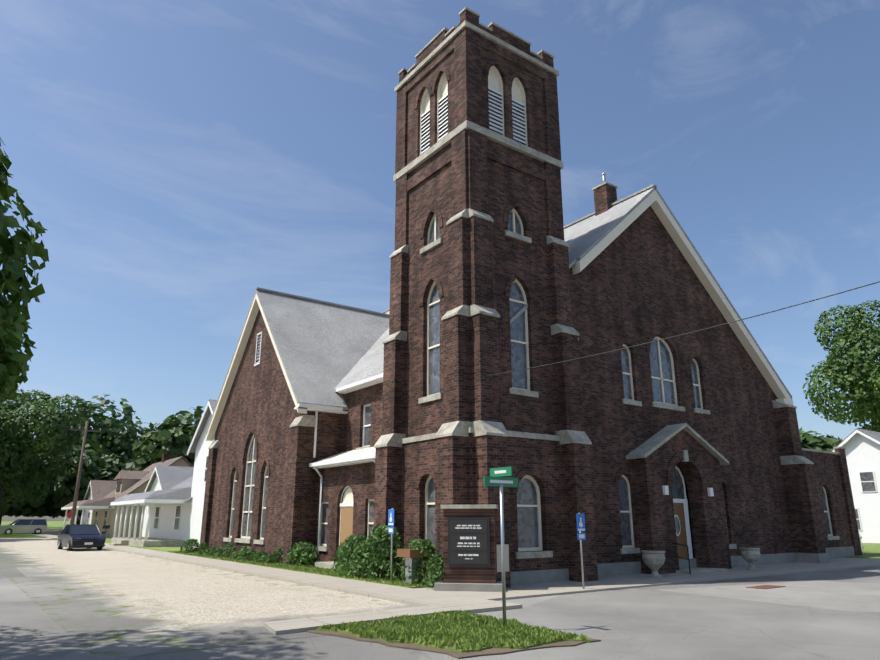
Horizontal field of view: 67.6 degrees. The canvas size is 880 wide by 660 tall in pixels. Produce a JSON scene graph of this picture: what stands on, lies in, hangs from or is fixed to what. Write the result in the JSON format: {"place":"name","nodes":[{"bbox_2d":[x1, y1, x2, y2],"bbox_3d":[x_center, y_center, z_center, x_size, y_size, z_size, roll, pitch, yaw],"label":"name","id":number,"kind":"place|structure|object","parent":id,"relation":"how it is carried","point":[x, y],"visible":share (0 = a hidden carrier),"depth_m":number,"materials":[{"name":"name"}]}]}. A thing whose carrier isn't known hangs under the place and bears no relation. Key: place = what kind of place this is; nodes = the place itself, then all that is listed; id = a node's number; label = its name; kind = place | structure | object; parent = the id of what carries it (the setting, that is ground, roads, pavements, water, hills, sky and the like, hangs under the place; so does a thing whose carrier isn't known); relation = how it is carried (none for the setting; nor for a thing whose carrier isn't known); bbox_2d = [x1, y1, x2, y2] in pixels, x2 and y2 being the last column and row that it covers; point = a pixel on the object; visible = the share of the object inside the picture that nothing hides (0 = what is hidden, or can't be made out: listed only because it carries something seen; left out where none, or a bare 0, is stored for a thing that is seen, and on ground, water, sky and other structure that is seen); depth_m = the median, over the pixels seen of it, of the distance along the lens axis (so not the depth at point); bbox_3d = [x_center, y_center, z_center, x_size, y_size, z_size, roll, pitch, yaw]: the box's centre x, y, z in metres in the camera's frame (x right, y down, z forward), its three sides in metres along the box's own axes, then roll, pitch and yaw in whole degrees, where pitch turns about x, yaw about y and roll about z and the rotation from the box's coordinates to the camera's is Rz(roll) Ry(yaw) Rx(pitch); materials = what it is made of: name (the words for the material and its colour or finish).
{"place":"outdoors","nodes":[
{"label":"outdoors","id":0,"kind":"place"},
{"bbox_2d":[1,521,82,528],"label":"field","id":1,"kind":"structure","parent":0,"point":[55,524],"depth_m":263.01,"materials":[{"name":"green plant"}]},
{"bbox_2d":[55,535,433,588],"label":"lawn","id":2,"kind":"structure","parent":0,"point":[163,549],"depth_m":31.99,"materials":[{"name":"green plant"}]},
{"bbox_2d":[102,525,109,535],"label":"mailbox","id":3,"kind":"object","parent":2,"relation":"on","point":[105,527],"visible":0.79,"depth_m":50.96,"materials":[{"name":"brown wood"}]},
{"bbox_2d":[180,538,199,552],"bbox_3d":[-12.804,11.124,33.787,1.040,0.830,1.236,11,-20,-34],"label":"shrub","id":4,"kind":"object","parent":2,"relation":"on","point":[188,546],"visible":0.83,"depth_m":33.63,"materials":[{"name":"green plant"}]},
{"bbox_2d":[196,542,208,553],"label":"plants","id":5,"kind":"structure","parent":2,"relation":"on","point":[202,546],"depth_m":32.22,"materials":[{"name":"green plant"}]},
{"bbox_2d":[202,548,210,554],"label":"plants","id":6,"kind":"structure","parent":2,"relation":"on","point":[207,552],"depth_m":31.38,"materials":[{"name":"green plant"}]},
{"bbox_2d":[208,546,219,555],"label":"plants","id":7,"kind":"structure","parent":2,"relation":"on","point":[212,551],"depth_m":30.72,"materials":[{"name":"green plant"}]},
{"bbox_2d":[213,547,225,556],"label":"plants","id":8,"kind":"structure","parent":2,"relation":"on","point":[219,550],"depth_m":29.97,"materials":[{"name":"green plant"}]},
{"bbox_2d":[222,542,236,557],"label":"plants","id":9,"kind":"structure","parent":2,"relation":"on","point":[229,547],"depth_m":29.23,"materials":[{"name":"green plant"}]},
{"bbox_2d":[229,551,243,558],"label":"plants","id":10,"kind":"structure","parent":2,"relation":"on","point":[234,556],"depth_m":28.21,"materials":[{"name":"green plant"}]},
{"bbox_2d":[237,546,250,559],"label":"plants","id":11,"kind":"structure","parent":2,"relation":"on","point":[244,549],"depth_m":27.72,"materials":[{"name":"green plant"}]},
{"bbox_2d":[242,550,257,560],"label":"plants","id":12,"kind":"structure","parent":2,"relation":"on","point":[248,554],"depth_m":27.07,"materials":[{"name":"green plant"}]},
{"bbox_2d":[252,550,266,561],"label":"plants","id":13,"kind":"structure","parent":2,"relation":"on","point":[259,553],"depth_m":26.40,"materials":[{"name":"green plant"}]},
{"bbox_2d":[260,554,274,563],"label":"plants","id":14,"kind":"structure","parent":2,"relation":"on","point":[268,557],"depth_m":25.60,"materials":[{"name":"green plant"}]},
{"bbox_2d":[271,547,282,563],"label":"bush","id":15,"kind":"object","parent":2,"relation":"on","point":[276,553],"visible":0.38,"depth_m":25.63,"materials":[{"name":"green plant"}]},
{"bbox_2d":[283,541,318,566],"bbox_3d":[-5.119,8.372,24.461,1.099,0.987,1.991,11,-20,-34],"label":"bush","id":16,"kind":"object","parent":2,"relation":"on","point":[306,548],"visible":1,"depth_m":24.16,"materials":[{"name":"green plant"}]},
{"bbox_2d":[168,550,433,586],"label":"grass blades","id":17,"kind":"object","parent":2,"relation":"on","point":[315,569],"depth_m":22.34,"materials":[{"name":"green plant"}]},
{"bbox_2d":[331,542,360,571],"bbox_3d":[-3.037,7.546,21.763,1.462,1.064,1.095,-11,-19,32],"label":"bush","id":18,"kind":"object","parent":2,"relation":"on","point":[339,549],"visible":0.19,"depth_m":21.74,"materials":[{"name":"green plant"}]},
{"bbox_2d":[337,534,371,577],"bbox_3d":[-2.562,6.926,20.097,0.976,1.334,1.636,11,-20,-34],"label":"bush","id":19,"kind":"object","parent":2,"relation":"on","point":[350,543],"visible":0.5,"depth_m":19.96,"materials":[{"name":"green plant"}]},
{"bbox_2d":[347,542,382,578],"bbox_3d":[-2.217,6.848,19.471,0.960,1.136,1.407,11,-20,-34],"label":"bush","id":20,"kind":"object","parent":2,"relation":"on","point":[360,547],"visible":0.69,"depth_m":19.30,"materials":[{"name":"green plant"}]},
{"bbox_2d":[360,524,404,580],"bbox_3d":[-1.653,6.491,19.134,1.177,1.636,1.845,11,-20,-34],"label":"bush","id":21,"kind":"object","parent":2,"relation":"on","point":[378,538],"visible":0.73,"depth_m":18.91,"materials":[{"name":"green plant"}]},
{"bbox_2d":[388,508,393,581],"bbox_3d":[-1.343,5.999,18.193,0.069,2.050,0.300,11,-20,-34],"label":"accessible sign","id":22,"kind":"object","parent":2,"relation":"on","point":[391,520],"visible":0.96,"depth_m":18.29,"materials":[{"name":"blue"}]},
{"bbox_2d":[397,549,429,583],"bbox_3d":[-0.722,6.398,17.647,0.640,0.980,0.640,11,-20,-34],"label":"pedestal","id":23,"kind":"object","parent":2,"relation":"on","point":[412,556],"visible":0.57,"depth_m":17.52,"materials":[{"name":"grey"}]},
{"bbox_2d":[400,538,439,586],"bbox_3d":[-0.494,6.318,17.859,1.078,1.263,1.459,11,-20,-34],"label":"bush","id":24,"kind":"object","parent":2,"relation":"on","point":[423,544],"visible":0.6,"depth_m":17.66,"materials":[{"name":"green plant"}]},
{"bbox_2d":[26,533,521,612],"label":"sidewalk","id":25,"kind":"structure","parent":0,"point":[411,596],"depth_m":17.67,"materials":[{"name":"concrete"}]},
{"bbox_2d":[0,529,879,659],"bbox_3d":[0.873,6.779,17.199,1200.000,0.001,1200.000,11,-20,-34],"label":"ground","id":26,"kind":"structure","parent":0,"point":[826,615],"depth_m":11.21,"materials":[{"name":"grey asphalt"}]},
{"bbox_2d":[0,533,46,538],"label":"lawn verge","id":27,"kind":"structure","parent":26,"relation":"on","point":[17,535],"depth_m":65.73,"materials":[{"name":"green plant"}]},
{"bbox_2d":[0,456,51,525],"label":"street tree","id":28,"kind":"object","parent":27,"relation":"on","point":[18,509],"visible":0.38,"depth_m":90.58,"materials":[{"name":"green plant"}]},
{"bbox_2d":[0,389,91,511],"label":"tree","id":29,"kind":"object","parent":27,"relation":"on","point":[21,446],"visible":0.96,"depth_m":80.91,"materials":[{"name":"green plant"}]},
{"bbox_2d":[0,519,46,534],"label":"minivan","id":30,"kind":"object","parent":26,"relation":"on","point":[35,526],"visible":0.9,"depth_m":75.45,"materials":[{"name":"grey paint"}]},
{"bbox_2d":[0,138,48,404],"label":"tree","id":31,"kind":"object","parent":26,"relation":"on","point":[14,325],"visible":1,"depth_m":8.26,"materials":[{"name":"green plant"}]},
{"bbox_2d":[31,442,131,518],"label":"street tree","id":32,"kind":"object","parent":26,"relation":"on","point":[100,466],"visible":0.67,"depth_m":94.57,"materials":[{"name":"green plant"}]},
{"bbox_2d":[39,394,153,523],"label":"tree","id":33,"kind":"object","parent":26,"relation":"on","point":[109,434],"visible":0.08,"depth_m":107.18,"materials":[{"name":"green plant"}]},
{"bbox_2d":[80,480,116,523],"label":"house","id":34,"kind":"structure","parent":26,"relation":"on","point":[97,489],"depth_m":76.27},
{"bbox_2d":[77,444,141,472],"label":"street tree","id":35,"kind":"object","parent":26,"relation":"on","point":[115,451],"visible":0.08,"depth_m":105.42,"materials":[{"name":"green plant"}]},
{"bbox_2d":[57,454,193,537],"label":"tan bungalow","id":36,"kind":"object","parent":26,"relation":"on","point":[104,511],"visible":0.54,"depth_m":61.97,"materials":[{"name":"beige wood"}]},
{"bbox_2d":[67,509,80,520],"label":"porch flag","id":37,"kind":"object","parent":36,"relation":"attached to","point":[69,514],"visible":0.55,"depth_m":58.59,"materials":[{"name":"red fabric"}]},
{"bbox_2d":[114,470,149,493],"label":"dormer","id":38,"kind":"object","parent":36,"relation":"attached to","point":[125,479],"visible":0.64,"depth_m":65.91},
{"bbox_2d":[109,476,192,546],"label":"white house wing","id":39,"kind":"structure","parent":26,"relation":"on","point":[167,518],"depth_m":43.76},
{"bbox_2d":[125,406,203,470],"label":"tree","id":40,"kind":"object","parent":26,"relation":"on","point":[172,435],"visible":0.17,"depth_m":83.27,"materials":[{"name":"green plant"}]},
{"bbox_2d":[142,465,193,536],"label":"white house","id":41,"kind":"structure","parent":26,"relation":"on","point":[165,477],"depth_m":56.99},
{"bbox_2d":[187,399,216,547],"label":"tall white house","id":42,"kind":"structure","parent":26,"relation":"on","point":[199,445],"depth_m":41.73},
{"bbox_2d":[0,538,418,659],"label":"gravel parking area","id":43,"kind":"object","parent":26,"relation":"on","point":[104,604],"visible":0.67,"depth_m":14.75,"materials":[{"name":"beige gravel"}]},
{"bbox_2d":[27,421,100,523],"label":"utility pole","id":44,"kind":"object","parent":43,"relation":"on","point":[83,454],"visible":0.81,"depth_m":50.92,"materials":[{"name":"brown wood"}]},
{"bbox_2d":[57,524,105,550],"bbox_3d":[-21.383,12.356,39.267,2.112,1.440,4.519,11,-20,-34],"label":"navy sedan","id":45,"kind":"object","parent":43,"relation":"on","point":[71,537],"visible":1,"depth_m":38.26,"materials":[{"name":"blue paint"}]},
{"bbox_2d":[208,308,343,564],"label":"church wall","id":46,"kind":"structure","parent":26,"relation":"on","point":[260,400],"depth_m":29.67,"materials":[{"name":"brown brick"}]},
{"bbox_2d":[314,462,374,561],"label":"church wall","id":47,"kind":"structure","parent":26,"relation":"on","point":[358,480],"depth_m":24.14,"materials":[{"name":"brown brick"}]},
{"bbox_2d":[263,605,457,634],"bbox_3d":[-1.404,5.254,11.923,3.951,0.116,0.982,13,-21,-39],"label":"sidewalk apron","id":48,"kind":"object","parent":26,"relation":"on","point":[282,627],"visible":0.5,"depth_m":11.55,"materials":[{"name":"concrete"}]},
{"bbox_2d":[423,553,450,587],"bbox_3d":[0.025,6.249,16.988,0.950,0.911,0.981,1,-16,-5],"label":"bush","id":49,"kind":"object","parent":26,"relation":"on","point":[434,563],"visible":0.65,"depth_m":16.87,"materials":[{"name":"green plant"}]},
{"bbox_2d":[400,47,566,571],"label":"bell tower","id":50,"kind":"structure","parent":26,"relation":"on","point":[511,256],"depth_m":20.92,"materials":[{"name":"brown brick"}]},
{"bbox_2d":[229,59,831,493],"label":"window arches","id":51,"kind":"structure","parent":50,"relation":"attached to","point":[677,457],"depth_m":22.44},
{"bbox_2d":[206,7,854,591],"bbox_3d":[4.439,2.159,34.040,26.037,18.590,22.697,11,-20,-34],"label":"stone trim","id":52,"kind":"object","parent":26,"relation":"on","point":[468,541],"visible":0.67,"depth_m":22.79,"materials":[{"name":"beige stone"}]},
{"bbox_2d":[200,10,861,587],"bbox_3d":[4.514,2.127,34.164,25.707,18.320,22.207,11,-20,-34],"label":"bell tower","id":53,"kind":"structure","parent":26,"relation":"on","point":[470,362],"depth_m":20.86,"materials":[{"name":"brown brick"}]},
{"bbox_2d":[486,281,879,376],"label":"service wire","id":54,"kind":"object","parent":53,"relation":"attached to","point":[697,330],"visible":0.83,"depth_m":14.48,"materials":[{"name":"black metal"}]},
{"bbox_2d":[342,206,793,563],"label":"church wall","id":55,"kind":"structure","parent":26,"relation":"on","point":[637,281],"depth_m":25.55,"materials":[{"name":"brown brick"}]},
{"bbox_2d":[206,184,791,434],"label":"roof","id":56,"kind":"structure","parent":55,"relation":"on","point":[325,349],"depth_m":29.62,"materials":[{"name":"grey"}]},
{"bbox_2d":[746,585,785,588],"bbox_3d":[8.751,6.901,17.649,1.100,0.015,0.500,11,-20,-34],"label":"pad","id":57,"kind":"object","parent":26,"relation":"on","point":[765,587],"visible":1,"depth_m":17.58,"materials":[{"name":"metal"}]},
{"bbox_2d":[799,427,842,450],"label":"treeline","id":58,"kind":"object","parent":26,"relation":"on","point":[826,443],"visible":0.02,"depth_m":105.02,"materials":[{"name":"green plant"}]},
{"bbox_2d":[802,450,851,547],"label":"church wall","id":59,"kind":"structure","parent":26,"relation":"on","point":[826,467],"depth_m":31.43,"materials":[{"name":"brown brick"}]},
{"bbox_2d":[802,300,879,431],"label":"tree","id":60,"kind":"object","parent":26,"relation":"on","point":[854,363],"visible":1,"depth_m":69.48,"materials":[{"name":"green plant"}]},
{"bbox_2d":[0,0,879,520],"label":"sky","id":61,"kind":"structure","parent":0,"point":[178,160],"materials":[{"name":"blue"}]},
{"bbox_2d":[304,613,600,658],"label":"curb","id":62,"kind":"structure","parent":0,"point":[485,652],"depth_m":9.35,"materials":[{"name":"grey concrete"}]},
{"bbox_2d":[316,628,590,651],"bbox_3d":[0.159,4.819,10.371,3.110,0.095,3.532,11,-20,-34],"label":"lawn corner","id":63,"kind":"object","parent":62,"relation":"on","point":[458,650],"visible":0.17,"depth_m":9.52,"materials":[{"name":"brown plant"}]},
{"bbox_2d":[318,609,588,650],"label":"grass blades","id":64,"kind":"object","parent":63,"relation":"on","point":[452,629],"depth_m":10.26,"materials":[{"name":"green plant"}]},
{"bbox_2d":[484,467,517,625],"bbox_3d":[1.054,3.645,11.038,0.628,2.620,0.467,0,-16,0],"label":"street name sign","id":65,"kind":"object","parent":63,"relation":"on","point":[494,478],"visible":0.9,"depth_m":11.19,"materials":[{"name":"green"}]},
{"bbox_2d":[414,558,879,600],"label":"sidewalk","id":66,"kind":"structure","parent":0,"point":[605,583],"depth_m":19.36,"materials":[{"name":"concrete"}]},
{"bbox_2d":[576,513,585,588],"bbox_3d":[3.672,5.732,17.030,0.300,1.920,0.069,11,-20,-34],"label":"accessible sign","id":67,"kind":"object","parent":66,"relation":"on","point":[580,518],"visible":0.96,"depth_m":17.12,"materials":[{"name":"blue"}]},
{"bbox_2d":[641,550,664,577],"bbox_3d":[6.570,7.204,20.158,0.714,0.819,0.696,11,-20,-34],"label":"urn","id":68,"kind":"object","parent":66,"relation":"on","point":[654,560],"visible":0.92,"depth_m":19.98,"materials":[{"name":"stone"}]},
{"bbox_2d":[631,429,731,573],"bbox_3d":[8.442,5.965,23.322,4.400,4.950,0.830,11,-20,-34],"label":"entrance portal","id":69,"kind":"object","parent":66,"relation":"on","point":[655,518],"visible":0.54,"depth_m":23.05,"materials":[{"name":"brown brick"}]},
{"bbox_2d":[672,542,690,574],"bbox_3d":[7.859,7.501,21.591,0.040,1.040,0.912,7,-17,-22],"label":"handrail","id":70,"kind":"object","parent":66,"relation":"on","point":[688,559],"visible":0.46,"depth_m":21.28,"materials":[{"name":"black metal"}]},
{"bbox_2d":[740,547,760,569],"bbox_3d":[10.970,8.088,23.161,0.680,0.780,0.663,11,-20,-34],"label":"urn","id":71,"kind":"object","parent":66,"relation":"on","point":[751,556],"visible":0.9,"depth_m":22.99,"materials":[{"name":"stone"}]},
{"bbox_2d":[831,428,879,542],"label":"white house","id":72,"kind":"structure","parent":0,"point":[862,449],"depth_m":50.15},
{"bbox_2d":[845,544,879,558],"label":"lawn","id":73,"kind":"structure","parent":0,"point":[870,551],"depth_m":34.13,"materials":[{"name":"green plant"}]}
]}

